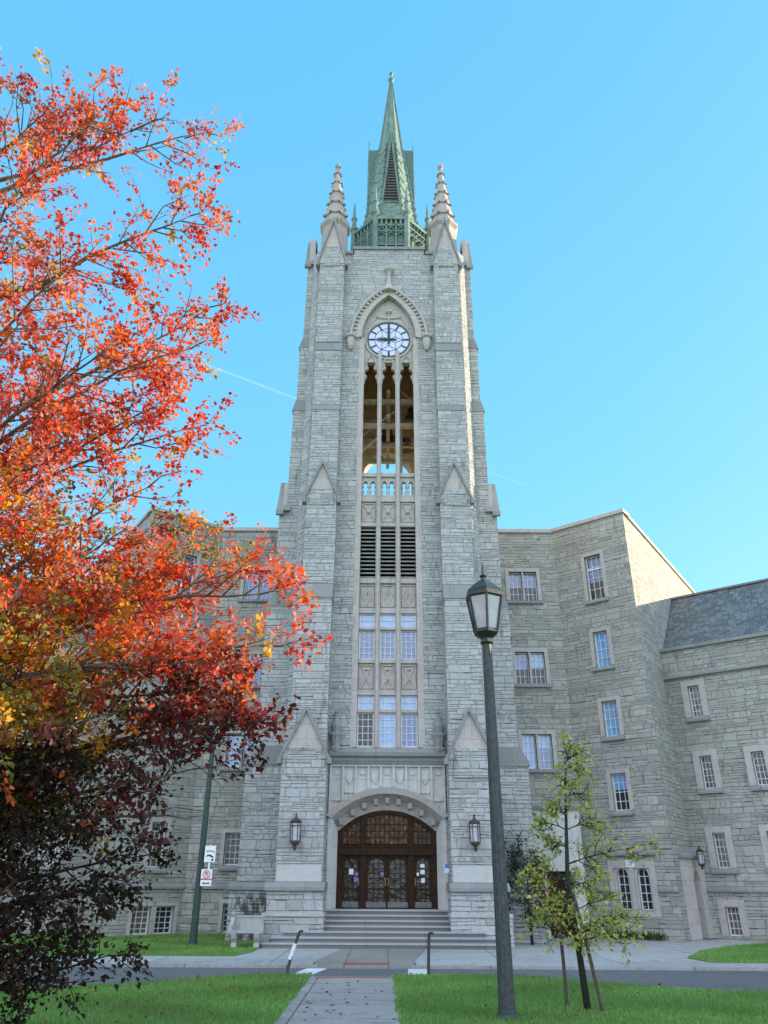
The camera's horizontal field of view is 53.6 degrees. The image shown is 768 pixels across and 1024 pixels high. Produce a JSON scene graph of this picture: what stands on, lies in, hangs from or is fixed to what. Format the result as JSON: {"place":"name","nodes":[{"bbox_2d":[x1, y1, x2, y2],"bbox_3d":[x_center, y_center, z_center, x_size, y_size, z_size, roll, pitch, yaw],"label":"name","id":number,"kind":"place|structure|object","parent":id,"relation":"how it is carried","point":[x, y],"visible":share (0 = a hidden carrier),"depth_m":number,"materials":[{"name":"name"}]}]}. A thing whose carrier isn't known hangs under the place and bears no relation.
{"place":"outdoors","nodes":[
{"label":"outdoors","id":0,"kind":"place"},
{"bbox_2d":[1,934,261,955],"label":"lawn","id":1,"kind":"structure","parent":0,"point":[245,951],"depth_m":21.95,"materials":[{"name":"plant"}]},
{"bbox_2d":[189,702,220,944],"bbox_3d":[-6.133,10.524,26.117,0.650,7.912,0.750,0,-26,0],"label":"street lamp","id":2,"kind":"object","parent":1,"relation":"on","point":[195,915],"visible":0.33,"depth_m":25.55,"materials":[{"name":"green metal"}]},
{"bbox_2d":[200,869,212,885],"bbox_3d":[-5.862,12.057,25.068,0.360,0.500,0.037,0,-26,0],"label":"street sign","id":3,"kind":"object","parent":2,"relation":"attached to","point":[206,877],"visible":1,"depth_m":25.07,"materials":[{"name":"white metal"}]},
{"bbox_2d":[204,845,215,868],"bbox_3d":[-5.811,11.750,25.363,0.360,1.150,0.278,0,-26,0],"label":"street sign","id":4,"kind":"object","parent":2,"relation":"attached to","point":[210,853],"visible":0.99,"depth_m":25.37,"materials":[{"name":"white metal"}]},
{"bbox_2d":[228,911,264,947],"bbox_3d":[-4.314,13.060,23.766,1.112,1.008,0.584,0,-26,0],"label":"stone bench","id":5,"kind":"object","parent":1,"relation":"on","point":[238,924],"visible":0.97,"depth_m":23.95,"materials":[{"name":"grey stone"}]},
{"bbox_2d":[0,933,767,962],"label":"grass","id":6,"kind":"structure","parent":1,"relation":"on","point":[182,943],"depth_m":23.49,"materials":[{"name":"green plant"}]},
{"bbox_2d":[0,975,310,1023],"bbox_3d":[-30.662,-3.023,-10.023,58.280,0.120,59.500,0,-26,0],"label":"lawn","id":7,"kind":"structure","parent":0,"point":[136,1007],"depth_m":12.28,"materials":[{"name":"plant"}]},
{"bbox_2d":[0,719,183,1023],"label":"copper beech","id":8,"kind":"object","parent":7,"relation":"on","point":[14,959],"visible":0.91,"depth_m":7.22,"materials":[{"name":"brown plant"}]},
{"bbox_2d":[0,47,333,895],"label":"autumn maple","id":9,"kind":"object","parent":7,"relation":"on","point":[26,691],"visible":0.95,"depth_m":9.31,"materials":[{"name":"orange plant"}]},
{"bbox_2d":[274,976,399,1023],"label":"path","id":10,"kind":"structure","parent":0,"point":[356,1009],"depth_m":12.83,"materials":[{"name":"concrete"}]},
{"bbox_2d":[314,977,389,977],"bbox_3d":[-0.690,10.029,16.331,1.620,0.049,0.160,0,-26,0],"label":"tactile strip","id":11,"kind":"object","parent":10,"relation":"on","point":[351,977],"visible":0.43,"depth_m":16.32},
{"bbox_2d":[314,949,425,968],"bbox_3d":[-0.304,12.385,20.973,2.658,0.206,5.824,-2,-26,5],"label":"paved crossing","id":12,"kind":"object","parent":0,"point":[399,958],"visible":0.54,"depth_m":20.41,"materials":[{"name":"grey concrete"}]},
{"bbox_2d":[343,962,387,964],"bbox_3d":[-0.464,11.484,19.288,1.150,0.060,0.350,0,-26,0],"label":"tactile strip","id":13,"kind":"object","parent":12,"relation":"on","point":[354,963],"visible":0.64,"depth_m":19.20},
{"bbox_2d":[0,966,767,990],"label":"road","id":14,"kind":"structure","parent":0,"point":[733,980],"depth_m":17.40,"materials":[{"name":"grey asphalt"}]},
{"bbox_2d":[286,930,303,972],"bbox_3d":[-2.073,10.182,17.497,0.403,1.001,0.091,-1,-26,3],"label":"marker post","id":15,"kind":"object","parent":14,"relation":"on","point":[293,950],"visible":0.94,"depth_m":17.51,"materials":[{"name":"metal"}]},
{"bbox_2d":[298,968,426,974],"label":"road markings","id":16,"kind":"object","parent":14,"relation":"on","point":[317,970],"visible":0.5,"depth_m":18.03,"materials":[{"name":"white paint"}]},
{"bbox_2d":[427,932,433,974],"bbox_3d":[1.044,9.996,17.086,0.178,0.994,0.076,-7,-27,15],"label":"marker post","id":17,"kind":"object","parent":14,"relation":"on","point":[428,953],"visible":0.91,"depth_m":17.11,"materials":[{"name":"metal"}]},
{"bbox_2d":[0,0,767,592],"label":"sky","id":18,"kind":"structure","parent":0,"point":[604,162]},
{"bbox_2d":[0,971,767,1023],"bbox_3d":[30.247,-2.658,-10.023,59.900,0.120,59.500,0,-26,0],"label":"lawn","id":19,"kind":"structure","parent":0,"point":[401,1021],"depth_m":12.47,"materials":[{"name":"plant"}]},
{"bbox_2d":[466,562,517,1020],"bbox_3d":[1.864,4.336,12.914,0.650,7.495,0.750,0,-26,0],"label":"street lamp","id":20,"kind":"object","parent":19,"relation":"on","point":[484,596],"visible":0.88,"depth_m":12.70,"materials":[{"name":"black metal"}]},
{"bbox_2d":[556,908,568,1007],"bbox_3d":[2.986,7.514,12.688,0.082,1.601,0.066,11,-28,-20],"label":"tree stake","id":21,"kind":"object","parent":19,"relation":"on","point":[564,972],"visible":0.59,"depth_m":12.63,"materials":[{"name":"brown wood"}]},
{"bbox_2d":[510,729,661,1010],"bbox_3d":[3.378,6.034,12.954,2.202,4.604,1.992,-20,-33,35],"label":"sapling","id":22,"kind":"object","parent":19,"relation":"on","point":[577,937],"visible":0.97,"depth_m":13.02,"materials":[{"name":"green plant"}]},
{"bbox_2d":[570,885,604,1011],"bbox_3d":[3.300,7.121,12.279,0.392,1.960,0.061,-8,-27,16],"label":"tree stake","id":23,"kind":"object","parent":19,"relation":"on","point":[592,970],"visible":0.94,"depth_m":12.18,"materials":[{"name":"brown wood"}]},
{"bbox_2d":[5,937,767,966],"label":"pavement","id":24,"kind":"structure","parent":0,"point":[654,953],"depth_m":21.17,"materials":[{"name":"concrete"}]},
{"bbox_2d":[261,909,495,949],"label":"entrance steps","id":25,"kind":"structure","parent":24,"relation":"on","point":[377,928],"depth_m":24.26,"materials":[{"name":"grey stone"}]},
{"bbox_2d":[225,72,547,947],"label":"clock tower","id":26,"kind":"structure","parent":24,"relation":"on","point":[373,776],"depth_m":30.73,"materials":[{"name":"stone"}]},
{"bbox_2d":[290,813,301,850],"bbox_3d":[-3.018,10.854,25.820,0.342,1.193,0.437,15,-29,-27],"label":"wall lantern","id":27,"kind":"object","parent":26,"relation":"attached to","point":[295,828],"depth_m":25.72,"materials":[{"name":"white glass"}]},
{"bbox_2d":[341,855,359,907],"bbox_3d":[-1.178,13.057,26.882,0.640,1.690,0.163,0,-26,0],"label":"door","id":28,"kind":"structure","parent":26,"relation":"in","point":[350,889],"depth_m":26.90,"materials":[{"name":"brown wood"}]},
{"bbox_2d":[343,821,360,843],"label":"transom window","id":29,"kind":"structure","parent":26,"relation":"in","point":[352,834],"depth_m":27.61,"materials":[{"name":"orange glass"}]},
{"bbox_2d":[357,713,373,746],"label":"window","id":30,"kind":"structure","parent":26,"relation":"in","point":[365,721],"depth_m":29.00,"materials":[{"name":"grey glass"}]},
{"bbox_2d":[358,695,373,708],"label":"window","id":31,"kind":"structure","parent":26,"relation":"in","point":[364,701],"depth_m":29.45,"materials":[{"name":"blue glass"}]},
{"bbox_2d":[359,630,374,658],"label":"window","id":32,"kind":"structure","parent":26,"relation":"in","point":[366,637],"depth_m":30.46,"materials":[{"name":"blue glass"}]},
{"bbox_2d":[359,614,374,626],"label":"window","id":33,"kind":"structure","parent":26,"relation":"in","point":[365,620],"depth_m":30.91,"materials":[{"name":"glass"}]},
{"bbox_2d":[365,855,386,907],"bbox_3d":[-0.281,13.062,26.882,0.755,1.690,0.163,0,-26,0],"label":"door","id":34,"kind":"structure","parent":26,"relation":"in","point":[376,865],"depth_m":26.91,"materials":[{"name":"brown wood"}]},
{"bbox_2d":[366,815,407,844],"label":"transom window","id":35,"kind":"structure","parent":26,"relation":"in","point":[380,829],"depth_m":27.68,"materials":[{"name":"orange glass"}]},
{"bbox_2d":[379,713,395,746],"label":"window","id":36,"kind":"structure","parent":26,"relation":"in","point":[387,721],"depth_m":29.00,"materials":[{"name":"blue glass"}]},
{"bbox_2d":[379,695,395,708],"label":"window","id":37,"kind":"structure","parent":26,"relation":"in","point":[385,701],"depth_m":29.45,"materials":[{"name":"glass"}]},
{"bbox_2d":[362,386,413,494],"bbox_3d":[0.196,-2.589,38.128,5.400,7.000,5.000,0,-26,0],"label":"bell stand","id":38,"kind":"object","parent":26,"relation":"in","point":[388,423],"visible":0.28,"depth_m":37.89,"materials":[{"name":"metal"}]},
{"bbox_2d":[376,429,394,442],"bbox_3d":[0.104,-3.996,38.594,1.088,0.864,1.088,0,-26,0],"label":"bell","id":39,"kind":"object","parent":38,"relation":"hanging from","point":[383,437],"visible":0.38,"depth_m":38.69,"materials":[{"name":"brown metal"}]},
{"bbox_2d":[402,437,413,453],"bbox_3d":[1.151,-3.437,38.657,0.884,0.702,0.884,0,-26,0],"label":"bell","id":40,"kind":"object","parent":38,"relation":"hanging from","point":[406,440],"visible":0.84,"depth_m":38.61,"materials":[{"name":"black metal"}]},
{"bbox_2d":[404,407,413,419],"bbox_3d":[1.410,-5.051,38.892,0.748,0.594,0.748,0,-26,0],"label":"bell","id":41,"kind":"object","parent":38,"relation":"hanging from","point":[410,413],"visible":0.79,"depth_m":38.83,"materials":[{"name":"black metal"}]},
{"bbox_2d":[380,631,395,658],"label":"window","id":42,"kind":"structure","parent":26,"relation":"in","point":[387,638],"depth_m":30.45,"materials":[{"name":"blue glass"}]},
{"bbox_2d":[380,614,395,626],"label":"window","id":43,"kind":"structure","parent":26,"relation":"in","point":[386,620],"depth_m":30.90,"materials":[{"name":"blue glass"}]},
{"bbox_2d":[387,855,408,907],"bbox_3d":[0.484,13.067,26.882,0.755,1.690,0.163,0,-26,0],"label":"door","id":44,"kind":"structure","parent":26,"relation":"in","point":[397,865],"depth_m":26.92,"materials":[{"name":"brown wood"}]},
{"bbox_2d":[401,614,415,626],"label":"window","id":45,"kind":"structure","parent":26,"relation":"in","point":[407,620],"depth_m":30.90,"materials":[{"name":"blue glass"}]},
{"bbox_2d":[401,696,416,708],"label":"window","id":46,"kind":"structure","parent":26,"relation":"in","point":[407,702],"depth_m":29.45,"materials":[{"name":"blue glass"}]},
{"bbox_2d":[401,631,416,658],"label":"window","id":47,"kind":"structure","parent":26,"relation":"in","point":[408,638],"depth_m":30.45,"materials":[{"name":"blue glass"}]},
{"bbox_2d":[401,713,417,746],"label":"window","id":48,"kind":"structure","parent":26,"relation":"in","point":[409,721],"depth_m":29.00,"materials":[{"name":"blue glass"}]},
{"bbox_2d":[413,821,430,844],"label":"transom window","id":49,"kind":"structure","parent":26,"relation":"in","point":[422,836],"depth_m":27.61,"materials":[{"name":"orange glass"}]},
{"bbox_2d":[414,855,432,908],"bbox_3d":[1.382,13.072,26.882,0.640,1.690,0.163,0,-26,0],"label":"door","id":50,"kind":"structure","parent":26,"relation":"in","point":[422,863],"depth_m":26.90,"materials":[{"name":"brown wood"}]},
{"bbox_2d":[444,863,448,872],"bbox_3d":[2.215,12.462,26.592,0.200,0.320,0.016,0,-26,0],"label":"wall notice","id":51,"kind":"object","parent":26,"relation":"attached to","point":[446,867],"depth_m":26.59,"materials":[{"name":"white paper"}]},
{"bbox_2d":[469,814,480,851],"bbox_3d":[3.072,10.891,25.820,0.342,1.193,0.437,15,-29,-27],"label":"wall lantern","id":52,"kind":"object","parent":26,"relation":"attached to","point":[474,825],"depth_m":25.71,"materials":[{"name":"metal"}]},
{"bbox_2d":[505,831,564,944],"bbox_3d":[4.981,13.028,26.299,2.238,3.801,1.944,8,-27,-15],"label":"evergreen shrub","id":53,"kind":"object","parent":24,"relation":"on","point":[518,854],"visible":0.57,"depth_m":26.31,"materials":[{"name":"green plant"}]},
{"bbox_2d":[619,931,636,939],"bbox_3d":[9.142,15.743,28.415,0.782,0.425,0.469,8,-27,-16],"label":"weed clump","id":54,"kind":"object","parent":24,"relation":"on","point":[632,934],"visible":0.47,"depth_m":28.36,"materials":[{"name":"green plant"}]},
{"bbox_2d":[636,930,651,939],"bbox_3d":[9.708,15.583,28.041,0.848,0.390,0.454,-7,-27,14],"label":"weed clump","id":55,"kind":"object","parent":24,"relation":"on","point":[647,936],"visible":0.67,"depth_m":28.02,"materials":[{"name":"green plant"}]},
{"bbox_2d":[644,931,668,940],"bbox_3d":[10.003,15.473,27.784,1.026,0.364,0.419,0,-26,0],"label":"weed clump","id":56,"kind":"object","parent":24,"relation":"on","point":[657,936],"visible":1,"depth_m":27.74,"materials":[{"name":"green plant"}]},
{"bbox_2d":[688,944,767,962],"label":"lawn","id":57,"kind":"structure","parent":0,"point":[723,960],"depth_m":21.55,"materials":[{"name":"plant"}]},
{"bbox_3d":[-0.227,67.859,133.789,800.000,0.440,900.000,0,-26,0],"label":"ground","id":58,"kind":"structure","parent":0,"visible":0},
{"bbox_2d":[0,506,277,936],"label":"stone wing","id":59,"kind":"structure","parent":58,"relation":"on","point":[168,909],"depth_m":31.11,"materials":[{"name":"grey stone"}]},
{"bbox_2d":[23,904,54,931],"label":"window","id":60,"kind":"structure","parent":59,"relation":"in","point":[46,921],"depth_m":29.09,"materials":[{"name":"white paint"}]},
{"bbox_2d":[37,822,64,869],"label":"window","id":61,"kind":"structure","parent":59,"relation":"in","point":[39,856],"depth_m":30.17,"materials":[{"name":"white paint"}]},
{"bbox_2d":[68,680,92,718],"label":"window","id":62,"kind":"structure","parent":59,"relation":"in","point":[88,686],"depth_m":33.11,"materials":[{"name":"white paint"}]},
{"bbox_2d":[126,902,155,934],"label":"window","id":63,"kind":"structure","parent":59,"relation":"in","point":[138,924],"depth_m":28.83,"materials":[{"name":"white paint"}]},
{"bbox_2d":[142,818,172,872],"bbox_3d":[-8.981,13.172,30.046,0.990,1.983,0.370,20,-32,-34],"label":"window","id":64,"kind":"structure","parent":59,"relation":"in","point":[155,823],"depth_m":30.11,"materials":[{"name":"white paint"}]},
{"bbox_2d":[150,902,178,934],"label":"window","id":65,"kind":"structure","parent":59,"relation":"in","point":[162,912],"depth_m":29.37,"materials":[{"name":"glass"}]},
{"bbox_2d":[156,694,182,738],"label":"window","id":66,"kind":"structure","parent":59,"relation":"in","point":[166,695],"depth_m":32.06,"materials":[{"name":"white paint"}]},
{"bbox_2d":[165,624,191,667],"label":"window","id":67,"kind":"structure","parent":59,"relation":"in","point":[181,627],"depth_m":33.74,"materials":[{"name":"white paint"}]},
{"bbox_2d":[172,549,200,601],"bbox_3d":[-9.095,2.975,34.884,1.140,2.453,0.370,20,-32,-34],"label":"window","id":68,"kind":"structure","parent":59,"relation":"in","point":[198,556],"depth_m":35.21,"materials":[{"name":"white paint"}]},
{"bbox_2d":[217,900,228,931],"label":"window","id":69,"kind":"structure","parent":59,"relation":"in","point":[225,902],"depth_m":29.75,"materials":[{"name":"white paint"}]},
{"bbox_2d":[218,829,240,870],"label":"window","id":70,"kind":"structure","parent":59,"relation":"in","point":[232,843],"depth_m":30.84,"materials":[{"name":"glass"}]},
{"bbox_2d":[219,729,256,770],"bbox_3d":[-6.075,10.174,32.486,1.688,1.727,0.370,0,-26,0],"label":"window","id":71,"kind":"structure","parent":59,"relation":"in","point":[222,768],"depth_m":32.43,"materials":[{"name":"white paint"}]},
{"bbox_2d":[235,655,249,684],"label":"window","id":72,"kind":"structure","parent":59,"relation":"in","point":[242,655],"depth_m":34.32,"materials":[{"name":"white paint"}]},
{"bbox_2d":[229,650,263,688],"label":"window","id":73,"kind":"structure","parent":59,"relation":"in","point":[258,675],"depth_m":34.12,"materials":[{"name":"glass"}]},
{"bbox_2d":[243,572,256,598],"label":"window","id":74,"kind":"structure","parent":59,"relation":"in","point":[249,584],"depth_m":35.89,"materials":[{"name":"blue glass"}]},
{"bbox_2d":[238,567,274,601],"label":"window","id":75,"kind":"structure","parent":59,"relation":"in","point":[265,597],"depth_m":35.72,"materials":[{"name":"white paint"}]},
{"bbox_2d":[30,974,761,991],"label":"kerb","id":76,"kind":"structure","parent":58,"relation":"on","point":[429,975],"depth_m":15.61,"materials":[{"name":"concrete"}]},
{"bbox_2d":[25,963,767,970],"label":"kerb","id":77,"kind":"structure","parent":58,"relation":"on","point":[470,967],"depth_m":18.60,"materials":[{"name":"concrete"}]},
{"bbox_2d":[498,508,767,941],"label":"stone wing","id":78,"kind":"structure","parent":58,"relation":"on","point":[639,663],"depth_m":32.18,"materials":[{"name":"grey stone"}]},
{"bbox_2d":[504,568,542,603],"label":"window","id":79,"kind":"structure","parent":78,"relation":"in","point":[514,594],"depth_m":35.84,"materials":[{"name":"white paint"}]},
{"bbox_2d":[523,573,537,600],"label":"window","id":80,"kind":"structure","parent":78,"relation":"in","point":[530,589],"depth_m":35.91,"materials":[{"name":"blue glass"}]},
{"bbox_2d":[511,648,551,687],"bbox_3d":[6.555,6.992,34.082,1.738,1.787,0.370,0,-26,0],"label":"window","id":81,"kind":"structure","parent":78,"relation":"in","point":[520,662],"depth_m":34.12,"materials":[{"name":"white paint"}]},
{"bbox_2d":[530,653,545,683],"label":"window","id":82,"kind":"structure","parent":78,"relation":"in","point":[537,659],"depth_m":34.21,"materials":[{"name":"blue glass"}]},
{"bbox_2d":[517,730,559,772],"bbox_3d":[6.565,10.232,32.495,1.678,1.767,0.370,0,-26,0],"label":"window","id":83,"kind":"structure","parent":78,"relation":"in","point":[526,743],"depth_m":32.60,"materials":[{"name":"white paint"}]},
{"bbox_2d":[538,735,553,768],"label":"window","id":84,"kind":"structure","parent":78,"relation":"in","point":[544,741],"depth_m":32.62,"materials":[{"name":"blue glass"}]},
{"bbox_2d":[580,549,608,604],"bbox_3d":[9.644,3.007,34.720,1.120,2.453,0.370,-19,-32,34],"label":"window","id":85,"kind":"structure","parent":78,"relation":"in","point":[596,572],"depth_m":34.78,"materials":[{"name":"glass"}]},
{"bbox_2d":[588,626,614,671],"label":"window","id":86,"kind":"structure","parent":78,"relation":"in","point":[603,640],"depth_m":33.36,"materials":[{"name":"blue glass"}]},
{"bbox_2d":[597,695,624,741],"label":"window","id":87,"kind":"structure","parent":78,"relation":"in","point":[612,709],"depth_m":32.02,"materials":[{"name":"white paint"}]},
{"bbox_2d":[606,768,634,815],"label":"window","id":88,"kind":"structure","parent":78,"relation":"in","point":[623,795],"depth_m":30.73,"materials":[{"name":"white paint"}]},
{"bbox_2d":[618,869,631,909],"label":"window","id":89,"kind":"structure","parent":78,"relation":"in","point":[622,874],"depth_m":29.46,"materials":[{"name":"glass"}]},
{"bbox_2d":[638,868,652,910],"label":"window","id":90,"kind":"structure","parent":78,"relation":"in","point":[644,883],"depth_m":28.97,"materials":[{"name":"glass"}]},
{"bbox_2d":[680,679,710,722],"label":"window","id":91,"kind":"structure","parent":78,"relation":"in","point":[699,703],"depth_m":32.88,"materials":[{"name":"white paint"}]},
{"bbox_2d":[696,845,704,869],"bbox_3d":[12.373,13.514,29.720,0.265,0.880,0.327,0,-26,0],"label":"wall lantern","id":92,"kind":"object","parent":78,"relation":"attached to","point":[700,858],"depth_m":29.64,"materials":[{"name":"white glass"}]},
{"bbox_2d":[692,749,723,793],"bbox_3d":[13.467,10.793,31.589,1.000,1.727,0.370,-19,-32,34],"label":"window","id":93,"kind":"structure","parent":78,"relation":"in","point":[710,764],"depth_m":31.60,"materials":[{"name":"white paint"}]},
{"bbox_2d":[704,826,738,873],"bbox_3d":[13.451,13.463,30.282,1.000,1.727,0.370,-19,-32,34],"label":"window","id":94,"kind":"structure","parent":78,"relation":"in","point":[724,845],"depth_m":30.29,"materials":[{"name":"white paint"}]},
{"bbox_2d":[716,900,749,936],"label":"window","id":95,"kind":"structure","parent":78,"relation":"in","point":[736,911],"depth_m":29.24,"materials":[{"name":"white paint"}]},
{"bbox_2d":[742,744,767,790],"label":"window","id":96,"kind":"structure","parent":78,"relation":"in","point":[760,759],"depth_m":30.55,"materials":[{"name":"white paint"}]},
{"bbox_2d":[758,825,767,873],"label":"window","id":97,"kind":"structure","parent":78,"relation":"in","point":[763,829],"depth_m":29.41,"materials":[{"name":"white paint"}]}
]}

